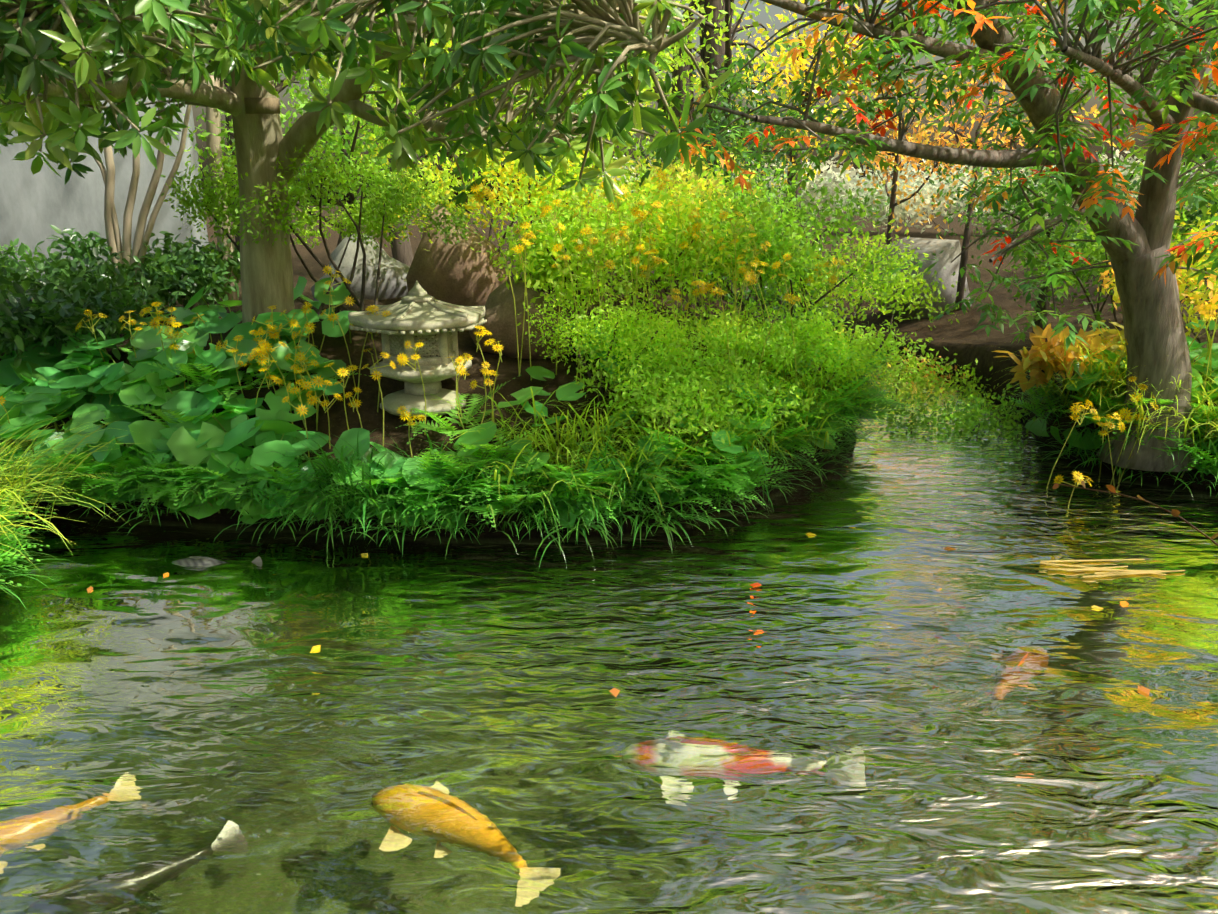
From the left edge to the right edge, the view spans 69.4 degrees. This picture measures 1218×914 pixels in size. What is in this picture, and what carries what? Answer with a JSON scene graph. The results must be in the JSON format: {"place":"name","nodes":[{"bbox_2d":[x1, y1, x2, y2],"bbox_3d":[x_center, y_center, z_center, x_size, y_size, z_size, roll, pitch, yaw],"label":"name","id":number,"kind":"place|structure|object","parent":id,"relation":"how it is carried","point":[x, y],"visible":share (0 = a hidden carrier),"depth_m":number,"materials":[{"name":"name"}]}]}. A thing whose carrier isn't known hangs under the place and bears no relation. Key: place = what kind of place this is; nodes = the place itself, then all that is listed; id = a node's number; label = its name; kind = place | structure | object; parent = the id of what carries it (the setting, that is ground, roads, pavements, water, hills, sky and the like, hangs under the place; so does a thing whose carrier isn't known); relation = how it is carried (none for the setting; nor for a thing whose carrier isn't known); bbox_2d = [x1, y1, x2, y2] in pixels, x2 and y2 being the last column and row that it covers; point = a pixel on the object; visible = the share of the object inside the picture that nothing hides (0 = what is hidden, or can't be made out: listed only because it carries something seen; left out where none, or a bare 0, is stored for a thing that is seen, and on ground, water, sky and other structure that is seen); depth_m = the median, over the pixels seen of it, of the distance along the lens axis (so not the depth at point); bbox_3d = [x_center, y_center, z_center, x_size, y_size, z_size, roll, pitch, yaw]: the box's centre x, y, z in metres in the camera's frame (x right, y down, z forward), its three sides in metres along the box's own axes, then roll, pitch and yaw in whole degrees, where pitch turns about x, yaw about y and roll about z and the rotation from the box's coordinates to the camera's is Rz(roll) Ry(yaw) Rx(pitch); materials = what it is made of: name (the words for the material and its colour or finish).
{"place":"outdoors","nodes":[
{"label":"outdoors","id":0,"kind":"place"},
{"bbox_2d":[0,362,1217,913],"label":"water","id":1,"kind":"structure","parent":0,"point":[858,702],"depth_m":2.56,"materials":[{"name":"green liquid"}]},
{"bbox_2d":[172,556,261,564],"bbox_3d":[-1.628,0.452,3.630,0.397,0.093,0.174,0,16,1],"label":"koi fish","id":2,"kind":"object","parent":1,"relation":"in","point":[196,560],"depth_m":3.61},
{"bbox_2d":[87,481,1217,696],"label":"fallen leaves","id":3,"kind":"object","parent":1,"relation":"on","point":[1111,488],"visible":0.96,"depth_m":3.51,"materials":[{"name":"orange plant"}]},
{"bbox_2d":[2,206,1217,541],"bbox_3d":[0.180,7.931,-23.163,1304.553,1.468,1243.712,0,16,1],"label":"ground","id":4,"kind":"structure","parent":0,"point":[964,342],"depth_m":4.88,"materials":[{"name":"brown soil"}]},
{"bbox_2d":[0,16,210,293],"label":"concrete wall","id":5,"kind":"structure","parent":4,"relation":"on","point":[34,207],"depth_m":7.32,"materials":[{"name":"grey concrete"}]},
{"bbox_2d":[91,44,238,300],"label":"pale stems","id":6,"kind":"object","parent":4,"relation":"on","point":[113,238],"visible":0.38,"depth_m":6.08,"materials":[{"name":"beige plant"}]},
{"bbox_2d":[311,234,409,300],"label":"garden rocks","id":7,"kind":"object","parent":4,"relation":"on","point":[392,281],"visible":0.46,"depth_m":6.00,"materials":[{"name":"grey stone"}]},
{"bbox_2d":[0,0,732,352],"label":"tree","id":8,"kind":"object","parent":4,"relation":"on","point":[61,116],"depth_m":3.05,"materials":[{"name":"green plant"}]},
{"bbox_2d":[244,98,279,113],"bbox_3d":[-1.763,-1.786,4.473,0.170,0.075,0.015,-1,16,-2],"label":"trunk","id":9,"kind":"object","parent":8,"relation":"attached to","point":[262,105],"visible":1,"depth_m":4.47,"materials":[{"name":"brown wood"}]},
{"bbox_2d":[348,281,486,416],"bbox_3d":[-0.953,-0.563,4.450,0.617,0.650,0.688,2,16,6],"label":"stone lantern","id":10,"kind":"object","parent":4,"relation":"on","point":[417,312],"visible":0.92,"depth_m":4.32,"materials":[{"name":"grey stone"}]},
{"bbox_2d":[406,204,612,358],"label":"brown garden rocks","id":11,"kind":"object","parent":4,"relation":"on","point":[460,273],"visible":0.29,"depth_m":5.50,"materials":[{"name":"brown stone"}]},
{"bbox_2d":[0,276,1217,534],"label":"broadleaf plants","id":12,"kind":"object","parent":4,"relation":"on","point":[210,444],"visible":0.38,"depth_m":4.33,"materials":[{"name":"green plant"}]},
{"bbox_2d":[0,288,1217,585],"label":"ferns","id":13,"kind":"object","parent":4,"relation":"on","point":[662,376],"visible":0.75,"depth_m":4.18,"materials":[{"name":"green plant"}]},
{"bbox_2d":[0,1,1217,368],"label":"shrubs","id":14,"kind":"object","parent":4,"relation":"on","point":[64,295],"visible":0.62,"depth_m":5.96,"materials":[{"name":"green plant"}]},
{"bbox_2d":[0,360,1217,606],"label":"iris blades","id":15,"kind":"object","parent":4,"relation":"on","point":[334,502],"visible":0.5,"depth_m":3.82,"materials":[{"name":"green plant"}]},
{"bbox_2d":[0,314,1217,589],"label":"sedge grass","id":16,"kind":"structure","parent":4,"relation":"on","point":[600,434],"depth_m":4.11,"materials":[{"name":"green plant"}]},
{"bbox_2d":[0,0,1217,434],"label":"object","id":17,"kind":"object","parent":4,"relation":"on","point":[402,252],"visible":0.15,"depth_m":8.46,"materials":[{"name":"brown plant"}]},
{"bbox_2d":[0,161,1217,545],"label":"plant stems","id":18,"kind":"object","parent":4,"relation":"on","point":[268,365],"visible":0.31,"depth_m":4.48,"materials":[{"name":"green plant"}]},
{"bbox_2d":[0,159,1217,486],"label":"yellow flowers","id":19,"kind":"object","parent":4,"relation":"on","point":[750,277],"visible":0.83,"depth_m":4.40,"materials":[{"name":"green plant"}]},
{"bbox_2d":[153,0,1217,449],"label":"green leaves","id":20,"kind":"object","parent":4,"relation":"on","point":[793,240],"visible":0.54,"depth_m":5.08,"materials":[{"name":"green plant"}]},
{"bbox_2d":[311,0,1217,395],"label":"autumn leaves","id":21,"kind":"object","parent":4,"relation":"on","point":[1049,350],"visible":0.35,"depth_m":5.92,"materials":[{"name":"yellow plant"}]},
{"bbox_2d":[560,143,1217,234],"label":"hazy leaves","id":22,"kind":"object","parent":4,"relation":"on","point":[901,212],"visible":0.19,"depth_m":22.86,"materials":[{"name":"green plant"}]},
{"bbox_2d":[867,237,971,317],"bbox_3d":[3.257,-1.876,9.278,0.710,0.829,0.900,-5,17,-16],"label":"rock","id":23,"kind":"object","parent":4,"relation":"on","point":[945,257],"visible":0.57,"depth_m":8.89,"materials":[{"name":"grey stone"}]},
{"bbox_2d":[639,0,1217,471],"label":"tree","id":24,"kind":"object","parent":4,"relation":"on","point":[1039,48],"depth_m":3.72,"materials":[{"name":"plant"}]},
{"bbox_2d":[187,0,1217,205],"label":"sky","id":25,"kind":"structure","parent":0,"point":[764,18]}
]}

